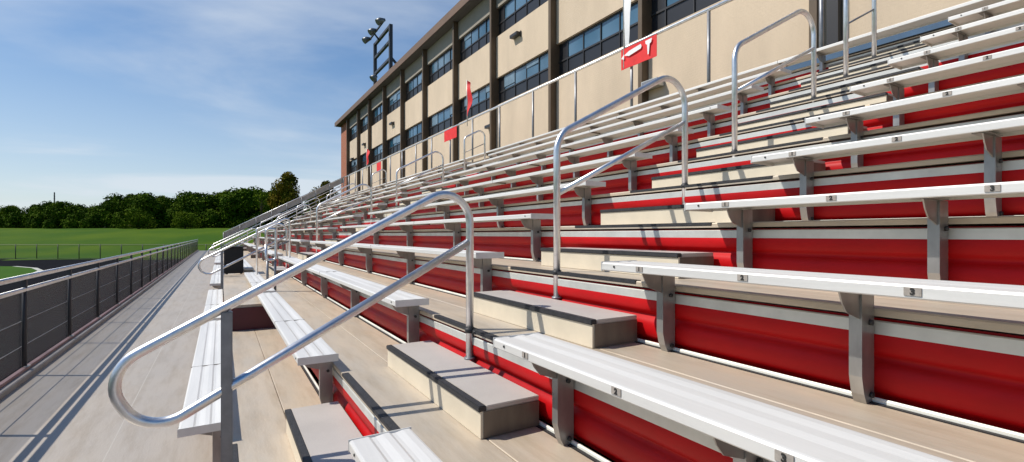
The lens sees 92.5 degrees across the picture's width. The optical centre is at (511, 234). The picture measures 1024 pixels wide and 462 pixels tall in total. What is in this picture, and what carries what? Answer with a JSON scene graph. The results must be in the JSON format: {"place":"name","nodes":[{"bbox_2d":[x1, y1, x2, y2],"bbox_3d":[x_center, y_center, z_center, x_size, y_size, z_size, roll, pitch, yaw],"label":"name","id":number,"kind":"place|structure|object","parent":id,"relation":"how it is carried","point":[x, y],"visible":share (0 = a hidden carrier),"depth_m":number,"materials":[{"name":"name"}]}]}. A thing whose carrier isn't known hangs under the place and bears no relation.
{"place":"outdoors","nodes":[
{"label":"outdoors","id":0,"kind":"place"},
{"bbox_2d":[0,266,36,278],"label":"infield","id":1,"kind":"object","parent":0,"point":[8,271],"visible":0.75,"depth_m":37.13,"materials":[{"name":"green plant"}]},
{"bbox_2d":[0,250,218,461],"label":"walkway","id":2,"kind":"structure","parent":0,"point":[60,408],"depth_m":5.01,"materials":[{"name":"concrete"}]},
{"bbox_2d":[0,239,198,399],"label":"front fence","id":3,"kind":"object","parent":2,"relation":"on","point":[16,379],"visible":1,"depth_m":7.28,"materials":[{"name":"grey metal"}]},
{"bbox_2d":[177,320,220,461],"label":"bench","id":4,"kind":"object","parent":2,"relation":"on","point":[205,377],"visible":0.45,"depth_m":3.77,"materials":[{"name":"metal"}]},
{"bbox_2d":[204,289,222,319],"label":"bench","id":5,"kind":"object","parent":2,"relation":"on","point":[214,298],"visible":0.38,"depth_m":8.76,"materials":[{"name":"metal"}]},
{"bbox_2d":[210,265,220,288],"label":"bench","id":6,"kind":"object","parent":2,"relation":"on","point":[215,281],"visible":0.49,"depth_m":12.93,"materials":[{"name":"metal"}]},
{"bbox_2d":[198,223,287,288],"bbox_3d":[-6.116,0.673,11.247,1.854,1.886,0.106,0,0,-31],"label":"handrail","id":7,"kind":"object","parent":2,"relation":"on","point":[231,245],"visible":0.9,"depth_m":11.14,"materials":[{"name":"silver metal"}]},
{"bbox_2d":[223,254,320,461],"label":"deck row","id":8,"kind":"object","parent":2,"relation":"on","point":[264,401],"visible":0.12,"depth_m":3.87,"materials":[{"name":"concrete"}]},
{"bbox_2d":[223,274,274,330],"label":"raised platform","id":9,"kind":"structure","parent":8,"relation":"on","point":[252,315],"depth_m":6.66,"materials":[{"name":"concrete"}]},
{"bbox_2d":[223,246,243,273],"bbox_3d":[-6.797,0.613,11.955,0.424,0.655,0.924,0,0,-31],"label":"equipment box","id":10,"kind":"object","parent":9,"relation":"on","point":[232,253],"visible":0.94,"depth_m":11.56,"materials":[{"name":"black"}]},
{"bbox_2d":[265,228,276,290],"bbox_3d":[-3.984,0.414,8.102,0.189,1.052,0.044,0,0,-31],"label":"handrail","id":11,"kind":"object","parent":9,"relation":"on","point":[275,253],"visible":0.98,"depth_m":8.09,"materials":[{"name":"metal"}]},
{"bbox_2d":[256,218,290,274],"bbox_3d":[-5.007,0.294,10.286,0.663,1.292,0.044,0,0,-31],"label":"guard loop","id":12,"kind":"object","parent":9,"relation":"on","point":[289,236],"visible":0.94,"depth_m":10.30,"materials":[{"name":"metal"}]},
{"bbox_2d":[244,272,275,292],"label":"bench","id":13,"kind":"object","parent":8,"relation":"on","point":[253,279],"visible":0.33,"depth_m":9.02,"materials":[{"name":"metal"}]},
{"bbox_2d":[257,292,338,403],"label":"bench","id":14,"kind":"object","parent":8,"relation":"on","point":[291,324],"visible":0.89,"depth_m":3.78,"materials":[{"name":"metal"}]},
{"bbox_2d":[285,401,362,461],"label":"aisle step","id":15,"kind":"object","parent":8,"relation":"on","point":[324,432],"visible":0.95,"depth_m":2.80,"materials":[{"name":"concrete"}]},
{"bbox_2d":[348,427,441,461],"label":"bench","id":16,"kind":"object","parent":8,"relation":"on","point":[407,444],"visible":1,"depth_m":1.90,"materials":[{"name":"metal"}]},
{"bbox_2d":[108,191,474,461],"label":"handrail","id":17,"kind":"object","parent":2,"relation":"on","point":[125,410],"visible":1,"depth_m":2.48,"materials":[{"name":"silver metal"}]},
{"bbox_3d":[-15.957,-0.392,34.727,7.928,4.016,0.005,0,0,-31],"label":"end wall","id":18,"kind":"object","parent":2,"relation":"on","visible":0},
{"bbox_2d":[279,150,1023,232],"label":"deck row","id":19,"kind":"object","parent":18,"relation":"attached to","point":[960,170],"visible":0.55,"depth_m":3.18,"materials":[{"name":"metal"}]},
{"bbox_2d":[323,203,386,221],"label":"bench","id":20,"kind":"object","parent":19,"relation":"on","point":[381,206],"visible":0.66,"depth_m":15.58,"materials":[{"name":"metal"}]},
{"bbox_2d":[395,152,651,211],"bbox_3d":[-0.708,-0.641,8.761,0.266,0.456,8.254,0,0,-31],"label":"bench","id":21,"kind":"object","parent":19,"relation":"on","point":[629,163],"visible":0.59,"depth_m":6.78,"materials":[{"name":"metal"}]},
{"bbox_2d":[651,160,825,187],"bbox_3d":[1.888,-0.489,4.297,0.331,0.150,1.460,0,0,-31],"label":"aisle step","id":22,"kind":"object","parent":19,"relation":"on","point":[733,173],"visible":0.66,"depth_m":4.08,"materials":[{"name":"concrete"}]},
{"bbox_2d":[805,75,1023,167],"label":"bench","id":23,"kind":"object","parent":19,"relation":"on","point":[853,119],"visible":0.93,"depth_m":3.17,"materials":[{"name":"metal"}]},
{"bbox_2d":[287,105,1023,225],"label":"deck row","id":24,"kind":"object","parent":18,"relation":"attached to","point":[616,181],"visible":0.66,"depth_m":3.81,"materials":[{"name":"metal"}]},
{"bbox_2d":[339,192,409,213],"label":"bench","id":25,"kind":"object","parent":24,"relation":"on","point":[401,194],"visible":0.52,"depth_m":15.92,"materials":[{"name":"metal"}]},
{"bbox_2d":[396,151,443,207],"bbox_3d":[-2.486,-1.442,13.406,1.426,1.760,0.106,0,0,-31],"label":"handrail","id":26,"kind":"object","parent":24,"relation":"attached to","point":[404,166],"visible":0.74,"depth_m":13.35,"materials":[{"name":"silver"}]},
{"bbox_2d":[420,127,693,194],"bbox_3d":[-0.140,-0.979,9.097,0.266,0.456,8.254,0,0,-31],"label":"bench","id":27,"kind":"object","parent":24,"relation":"on","point":[671,138],"visible":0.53,"depth_m":7.31,"materials":[{"name":"metal"}]},
{"bbox_2d":[731,9,816,156],"bbox_3d":[2.626,-1.442,4.812,1.426,1.760,0.106,0,0,-31],"label":"handrail","id":28,"kind":"object","parent":24,"relation":"attached to","point":[736,90],"visible":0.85,"depth_m":4.70,"materials":[{"name":"silver metal"}]},
{"bbox_2d":[696,124,867,156],"bbox_3d":[2.455,-0.828,4.634,0.331,0.150,1.460,0,0,-31],"label":"aisle step","id":29,"kind":"object","parent":24,"relation":"on","point":[810,133],"visible":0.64,"depth_m":4.40,"materials":[{"name":"concrete"}]},
{"bbox_2d":[850,46,1023,125],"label":"bench","id":30,"kind":"object","parent":24,"relation":"on","point":[895,85],"visible":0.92,"depth_m":3.60,"materials":[{"name":"metal"}]},
{"bbox_2d":[298,74,1023,221],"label":"deck row","id":31,"kind":"object","parent":18,"relation":"attached to","point":[660,154],"visible":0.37,"depth_m":4.75,"materials":[{"name":"metal"}]},
{"bbox_2d":[355,181,431,205],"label":"bench","id":32,"kind":"object","parent":31,"relation":"on","point":[405,188],"visible":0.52,"depth_m":16.78,"materials":[{"name":"metal"}]},
{"bbox_2d":[444,104,730,186],"bbox_3d":[0.436,-1.317,9.419,0.266,0.456,8.254,0,0,-31],"label":"bench","id":33,"kind":"object","parent":31,"relation":"on","point":[708,114],"visible":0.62,"depth_m":7.51,"materials":[{"name":"metal"}]},
{"bbox_2d":[738,92,892,129],"bbox_3d":[3.022,-1.165,4.971,0.331,0.150,1.460,0,0,-31],"label":"aisle step","id":34,"kind":"object","parent":31,"relation":"on","point":[871,99],"visible":0.41,"depth_m":4.73,"materials":[{"name":"concrete"}]},
{"bbox_2d":[888,25,1023,92],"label":"bench","id":35,"kind":"object","parent":31,"relation":"on","point":[931,57],"visible":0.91,"depth_m":4.02,"materials":[{"name":"metal"}]},
{"bbox_2d":[318,40,1023,211],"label":"deck row","id":36,"kind":"object","parent":18,"relation":"attached to","point":[754,105],"visible":0.16,"depth_m":5.93,"materials":[{"name":"metal"}]},
{"bbox_2d":[223,176,344,253],"bbox_3d":[-15.911,-1.407,34.776,7.916,5.967,0.056,0,0,-31],"label":"end guard","id":37,"kind":"object","parent":36,"relation":"attached to","point":[268,214],"visible":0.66,"depth_m":34.66,"materials":[{"name":"grey metal"}]},
{"bbox_2d":[384,162,471,189],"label":"bench","id":38,"kind":"object","parent":36,"relation":"on","point":[440,170],"visible":0.47,"depth_m":16.93,"materials":[{"name":"metal"}]},
{"bbox_2d":[488,68,790,160],"bbox_3d":[1.560,-1.993,10.111,0.266,0.456,8.254,0,0,-31],"label":"bench","id":39,"kind":"object","parent":36,"relation":"on","point":[727,87],"visible":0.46,"depth_m":8.39,"materials":[{"name":"metal"}]},
{"bbox_2d":[843,0,876,80],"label":"handrail","id":40,"kind":"object","parent":36,"relation":"attached to","point":[846,22],"visible":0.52,"depth_m":5.50,"materials":[{"name":"silver metal"}]},
{"bbox_2d":[801,45,943,86],"bbox_3d":[4.157,-1.841,5.646,0.331,0.150,1.460,0,0,-31],"label":"aisle step","id":41,"kind":"object","parent":36,"relation":"on","point":[855,70],"visible":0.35,"depth_m":5.68,"materials":[{"name":"metal"}]},
{"bbox_2d":[948,0,1023,34],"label":"bench","id":42,"kind":"object","parent":36,"relation":"on","point":[989,11],"visible":0.69,"depth_m":4.82,"materials":[{"name":"metal"}]},
{"bbox_2d":[322,62,1023,213],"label":"deck row","id":43,"kind":"object","parent":18,"relation":"attached to","point":[722,126],"visible":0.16,"depth_m":5.36,"materials":[{"name":"metal"}]},
{"bbox_2d":[372,171,451,197],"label":"bench","id":44,"kind":"object","parent":43,"relation":"on","point":[415,181],"visible":0.51,"depth_m":17.00,"materials":[{"name":"metal"}]},
{"bbox_2d":[467,85,763,173],"bbox_3d":[1.005,-1.655,9.754,0.266,0.456,8.254,0,0,-31],"label":"bench","id":45,"kind":"object","parent":43,"relation":"on","point":[712,100],"visible":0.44,"depth_m":7.97,"materials":[{"name":"metal"}]},
{"bbox_2d":[770,67,923,107],"bbox_3d":[3.590,-1.504,5.309,0.331,0.150,1.460,0,0,-31],"label":"aisle step","id":46,"kind":"object","parent":43,"relation":"on","point":[835,89],"visible":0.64,"depth_m":5.20,"materials":[{"name":"metal"}]},
{"bbox_2d":[920,8,1023,60],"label":"bench","id":47,"kind":"object","parent":43,"relation":"on","point":[963,32],"visible":0.81,"depth_m":4.43,"materials":[{"name":"metal"}]},
{"bbox_2d":[327,22,1023,206],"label":"deck row","id":48,"kind":"object","parent":18,"relation":"attached to","point":[787,85],"visible":0.09,"depth_m":6.31,"materials":[{"name":"metal"}]},
{"bbox_2d":[339,24,956,200],"bbox_3d":[-2.335,-2.283,18.857,0.661,0.353,41.200,0,0,-31],"label":"deck row","id":49,"kind":"object","parent":48,"relation":"on","point":[800,72],"visible":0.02,"depth_m":6.60,"materials":[{"name":"metal"}]},
{"bbox_2d":[332,0,1004,200],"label":"bench","id":50,"kind":"object","parent":48,"relation":"on","point":[919,22],"visible":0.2,"depth_m":7.09,"materials":[{"name":"metal"}]},
{"bbox_2d":[828,40,921,68],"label":"aisle step","id":51,"kind":"object","parent":48,"relation":"on","point":[906,45],"visible":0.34,"depth_m":6.00,"materials":[{"name":"metal"}]},
{"bbox_2d":[0,228,273,259],"bbox_3d":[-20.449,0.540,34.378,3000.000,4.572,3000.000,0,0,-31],"label":"ground","id":52,"kind":"structure","parent":0,"point":[103,236],"depth_m":78.46,"materials":[{"name":"green plant"}]},
{"bbox_2d":[1,211,30,227],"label":"understorey shrub","id":53,"kind":"object","parent":52,"relation":"on","point":[14,219],"visible":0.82,"depth_m":106.60,"materials":[{"name":"green plant"}]},
{"bbox_2d":[42,214,66,228],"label":"understorey shrub","id":54,"kind":"object","parent":52,"relation":"on","point":[54,223],"visible":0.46,"depth_m":105.62,"materials":[{"name":"green plant"}]},
{"bbox_2d":[42,200,84,221],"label":"broadleaf tree","id":55,"kind":"object","parent":52,"relation":"on","point":[62,208],"visible":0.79,"depth_m":106.48,"materials":[{"name":"green plant"}]},
{"bbox_2d":[59,210,88,228],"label":"understorey shrub","id":56,"kind":"object","parent":52,"relation":"on","point":[72,219],"visible":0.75,"depth_m":104.93,"materials":[{"name":"green plant"}]},
{"bbox_2d":[78,208,113,227],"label":"understorey shrub","id":57,"kind":"object","parent":52,"relation":"on","point":[95,219],"visible":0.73,"depth_m":105.54,"materials":[{"name":"green plant"}]},
{"bbox_2d":[84,200,126,213],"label":"broadleaf tree","id":58,"kind":"object","parent":52,"relation":"on","point":[111,206],"visible":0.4,"depth_m":109.22,"materials":[{"name":"green plant"}]},
{"bbox_2d":[0,244,242,258],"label":"chain link fence","id":59,"kind":"object","parent":52,"relation":"on","point":[93,244],"visible":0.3,"depth_m":56.26,"materials":[{"name":"grey metal"}]},
{"bbox_2d":[117,207,157,228],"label":"round bush","id":60,"kind":"object","parent":52,"relation":"on","point":[141,220],"visible":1,"depth_m":98.97,"materials":[{"name":"green plant"}]},
{"bbox_2d":[127,191,171,218],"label":"broadleaf tree","id":61,"kind":"object","parent":52,"relation":"on","point":[146,202],"visible":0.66,"depth_m":107.06,"materials":[{"name":"green plant"}]},
{"bbox_2d":[167,190,192,220],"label":"broadleaf tree","id":62,"kind":"object","parent":52,"relation":"on","point":[180,198],"visible":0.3,"depth_m":107.34,"materials":[{"name":"green plant"}]},
{"bbox_2d":[170,211,201,227],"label":"round bush","id":63,"kind":"object","parent":52,"relation":"on","point":[181,221],"visible":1,"depth_m":100.79,"materials":[{"name":"green plant"}]},
{"bbox_2d":[180,191,218,217],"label":"broadleaf tree","id":64,"kind":"object","parent":52,"relation":"on","point":[199,201],"visible":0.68,"depth_m":107.74,"materials":[{"name":"green plant"}]},
{"bbox_2d":[190,208,223,227],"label":"understorey shrub","id":65,"kind":"object","parent":52,"relation":"on","point":[210,218],"visible":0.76,"depth_m":104.67,"materials":[{"name":"green plant"}]},
{"bbox_2d":[216,187,268,217],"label":"broadleaf tree","id":66,"kind":"object","parent":52,"relation":"on","point":[240,201],"visible":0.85,"depth_m":106.80,"materials":[{"name":"green plant"}]},
{"bbox_2d":[251,188,270,225],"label":"sparse tree","id":67,"kind":"object","parent":52,"relation":"on","point":[263,197],"visible":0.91,"depth_m":99.70,"materials":[{"name":"green plant"}]},
{"bbox_2d":[266,171,304,223],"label":"tall tree","id":68,"kind":"object","parent":52,"relation":"on","point":[286,191],"visible":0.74,"depth_m":90.75,"materials":[{"name":"green plant"}]},
{"bbox_2d":[308,180,338,212],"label":"tall tree","id":69,"kind":"object","parent":52,"relation":"on","point":[323,195],"visible":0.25,"depth_m":94.35,"materials":[{"name":"green plant"}]},
{"bbox_2d":[335,0,971,195],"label":"school building","id":70,"kind":"structure","parent":52,"relation":"on","point":[495,53],"depth_m":19.66,"materials":[{"name":"beige"}]},
{"bbox_2d":[362,17,395,84],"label":"floodlight frame","id":71,"kind":"object","parent":70,"relation":"on","point":[379,21],"visible":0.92,"depth_m":46.60,"materials":[{"name":"grey metal"}]},
{"bbox_2d":[388,134,399,155],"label":"window","id":72,"kind":"structure","parent":70,"relation":"in","point":[394,143],"depth_m":36.49,"materials":[{"name":"blue"}]},
{"bbox_2d":[388,89,399,113],"bbox_3d":[-8.510,-9.814,36.066,0.052,1.338,4.169,0,0,-31],"label":"window","id":73,"kind":"structure","parent":70,"relation":"in","point":[393,101],"depth_m":36.49,"materials":[{"name":"blue"}]},
{"bbox_2d":[406,122,421,146],"bbox_3d":[-6.295,-6.614,32.343,0.052,1.258,4.136,0,0,-31],"label":"window","id":74,"kind":"structure","parent":70,"relation":"in","point":[414,134],"depth_m":32.70,"materials":[{"name":"blue"}]},
{"bbox_2d":[406,71,421,100],"bbox_3d":[-6.295,-9.814,32.343,0.052,1.338,4.136,0,0,-31],"label":"window","id":75,"kind":"structure","parent":70,"relation":"in","point":[414,86],"depth_m":32.71,"materials":[{"name":"blue"}]},
{"bbox_2d":[429,105,451,136],"bbox_3d":[-4.011,-6.614,28.503,0.052,1.258,4.439,0,0,-31],"label":"window","id":76,"kind":"structure","parent":70,"relation":"in","point":[440,121],"depth_m":28.85,"materials":[{"name":"blue glass"}]},
{"bbox_2d":[429,47,451,84],"bbox_3d":[-4.011,-9.814,28.503,0.052,1.338,4.439,0,0,-31],"label":"window","id":77,"kind":"structure","parent":70,"relation":"in","point":[442,65],"depth_m":28.85,"materials":[{"name":"blue glass"}]},
{"bbox_2d":[460,84,489,121],"bbox_3d":[-1.747,-6.614,24.696,0.052,1.258,4.060,0,0,-31],"label":"window","id":78,"kind":"structure","parent":70,"relation":"in","point":[481,97],"depth_m":24.70,"materials":[{"name":"blue glass"}]},
{"bbox_2d":[460,16,489,61],"bbox_3d":[-1.747,-9.814,24.696,0.052,1.338,4.060,0,0,-31],"label":"window","id":79,"kind":"structure","parent":70,"relation":"in","point":[476,39],"depth_m":24.86,"materials":[{"name":"blue glass"}]},
{"bbox_2d":[498,51,547,103],"bbox_3d":[0.548,-6.614,20.838,0.052,1.258,4.557,0,0,-31],"label":"window","id":80,"kind":"structure","parent":70,"relation":"in","point":[533,73],"depth_m":20.88,"materials":[{"name":"blue glass"}]},
{"bbox_2d":[498,0,547,34],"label":"window","id":81,"kind":"structure","parent":70,"relation":"in","point":[512,11],"depth_m":21.59,"materials":[{"name":"blue glass"}]},
{"bbox_2d":[559,1,637,75],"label":"window","id":82,"kind":"structure","parent":70,"relation":"in","point":[604,37],"depth_m":16.88,"materials":[{"name":"blue glass"}]},
{"bbox_2d":[651,0,720,32],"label":"window","id":83,"kind":"structure","parent":70,"relation":"in","point":[664,12],"depth_m":14.05,"materials":[{"name":"blue"}]},
{"bbox_2d":[0,0,459,210],"label":"sky","id":84,"kind":"structure","parent":0,"point":[99,99],"materials":[{"name":"blue"}]},
{"bbox_2d":[0,259,614,461],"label":"running track","id":85,"kind":"structure","parent":0,"point":[43,298],"depth_m":20.25,"materials":[{"name":"rubber"}]},
{"bbox_2d":[243,251,609,461],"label":"deck row","id":86,"kind":"object","parent":85,"relation":"on","point":[373,393],"visible":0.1,"depth_m":2.83,"materials":[{"name":"concrete"}]},
{"bbox_2d":[278,256,428,342],"bbox_3d":[-2.909,0.711,7.297,0.266,0.456,8.484,0,0,-31],"label":"bench","id":87,"kind":"object","parent":86,"relation":"on","point":[404,302],"visible":0.7,"depth_m":4.62,"materials":[{"name":"metal"}]},
{"bbox_2d":[386,340,538,438],"bbox_3d":[-0.381,0.863,2.947,0.331,0.150,1.460,0,0,-31],"label":"aisle step","id":88,"kind":"object","parent":86,"relation":"on","point":[479,401],"visible":1,"depth_m":2.57,"materials":[{"name":"concrete"}]},
{"bbox_2d":[493,332,952,461],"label":"bench","id":89,"kind":"object","parent":86,"relation":"on","point":[737,428],"visible":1,"depth_m":1.40,"materials":[{"name":"metal"}]},
{"bbox_2d":[250,243,1023,461],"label":"deck row","id":90,"kind":"object","parent":85,"relation":"on","point":[615,429],"visible":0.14,"depth_m":1.99,"materials":[{"name":"concrete"}]},
{"bbox_2d":[310,241,503,291],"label":"bench","id":91,"kind":"object","parent":90,"relation":"on","point":[483,261],"visible":0.74,"depth_m":5.29,"materials":[{"name":"metal"}]},
{"bbox_2d":[474,290,636,347],"bbox_3d":[0.186,0.524,3.284,0.331,0.150,1.460,0,0,-31],"label":"aisle step","id":92,"kind":"object","parent":90,"relation":"on","point":[589,326],"visible":0.89,"depth_m":2.91,"materials":[{"name":"concrete"}]},
{"bbox_2d":[601,260,1023,403],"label":"bench","id":93,"kind":"object","parent":90,"relation":"on","point":[856,293],"visible":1,"depth_m":1.74,"materials":[{"name":"metal"}]},
{"bbox_2d":[259,240,1023,433],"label":"deck row","id":94,"kind":"object","parent":85,"relation":"on","point":[973,375],"visible":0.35,"depth_m":1.98,"materials":[{"name":"metal"}]},
{"bbox_2d":[291,227,337,240],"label":"bench","id":95,"kind":"object","parent":94,"relation":"on","point":[332,230],"visible":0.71,"depth_m":14.97,"materials":[{"name":"metal"}]},
{"bbox_2d":[315,184,371,252],"bbox_3d":[-4.205,-0.428,12.384,1.426,1.760,0.106,0,0,-31],"label":"handrail","id":96,"kind":"object","parent":94,"relation":"on","point":[332,198],"visible":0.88,"depth_m":12.33,"materials":[{"name":"silver metal"}]},
{"bbox_2d":[340,213,552,261],"bbox_3d":[-1.825,0.035,8.057,0.266,0.456,8.254,0,0,-31],"label":"bench","id":97,"kind":"object","parent":94,"relation":"on","point":[531,222],"visible":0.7,"depth_m":5.55,"materials":[{"name":"metal"}]},
{"bbox_2d":[552,75,687,298],"bbox_3d":[0.907,-0.428,3.789,1.426,1.760,0.106,0,0,-31],"label":"handrail","id":98,"kind":"object","parent":94,"relation":"on","point":[566,130],"visible":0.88,"depth_m":3.65,"materials":[{"name":"silver metal"}]},
{"bbox_2d":[540,247,713,277],"bbox_3d":[0.753,0.186,3.622,0.331,0.150,1.460,0,0,-31],"label":"aisle step","id":99,"kind":"object","parent":94,"relation":"on","point":[583,258],"visible":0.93,"depth_m":3.44,"materials":[{"name":"concrete"}]},
{"bbox_2d":[268,215,1023,285],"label":"deck row","id":100,"kind":"object","parent":94,"relation":"on","point":[985,249],"visible":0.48,"depth_m":2.60,"materials":[{"name":"metal"}]},
{"bbox_2d":[306,215,362,231],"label":"bench","id":101,"kind":"object","parent":100,"relation":"on","point":[343,218],"visible":0.8,"depth_m":15.25,"materials":[{"name":"metal"}]},
{"bbox_2d":[368,181,605,230],"bbox_3d":[-1.274,-0.303,8.422,0.266,0.456,8.254,0,0,-31],"label":"bench","id":102,"kind":"object","parent":100,"relation":"on","point":[583,190],"visible":0.71,"depth_m":6.30,"materials":[{"name":"metal"}]},
{"bbox_2d":[600,204,774,224],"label":"aisle step","id":103,"kind":"object","parent":100,"relation":"on","point":[660,214],"visible":0.52,"depth_m":3.83,"materials":[{"name":"concrete"}]},
{"bbox_2d":[751,117,1023,220],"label":"bench","id":104,"kind":"object","parent":100,"relation":"on","point":[991,133],"visible":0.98,"depth_m":2.60,"materials":[{"name":"metal"}]},
{"bbox_2d":[684,181,1023,280],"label":"bench","id":105,"kind":"object","parent":94,"relation":"on","point":[739,212],"visible":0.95,"depth_m":2.09,"materials":[{"name":"metal"}]},
{"bbox_2d":[347,225,1023,335],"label":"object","id":106,"kind":"structure","parent":85,"relation":"on","point":[773,303],"depth_m":7.94,"materials":[{"name":"metal"}]},
{"bbox_2d":[345,0,823,194],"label":"guard rail","id":107,"kind":"object","parent":106,"relation":"attached to","point":[821,21],"visible":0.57,"depth_m":12.66,"materials":[{"name":"metal"}]},
{"bbox_2d":[623,0,630,67],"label":"feather flag","id":108,"kind":"object","parent":107,"relation":"attached to","point":[626,17],"visible":1,"depth_m":11.24,"materials":[{"name":"fabric"}]},
{"bbox_2d":[621,34,656,70],"bbox_3d":[2.801,-4.039,10.905,0.040,0.470,1.080,0,0,-31],"label":"rail banner","id":109,"kind":"object","parent":107,"relation":"attached to","point":[640,52],"visible":1,"depth_m":10.86,"materials":[{"name":"red fabric"}]},
{"bbox_2d":[785,19,951,70],"bbox_3d":[6.128,-2.699,5.332,0.015,0.370,9.300,0,0,-31],"label":"wind screen","id":110,"kind":"object","parent":107,"relation":"attached to","point":[943,23],"depth_m":6.87,"materials":[{"name":"grey"}]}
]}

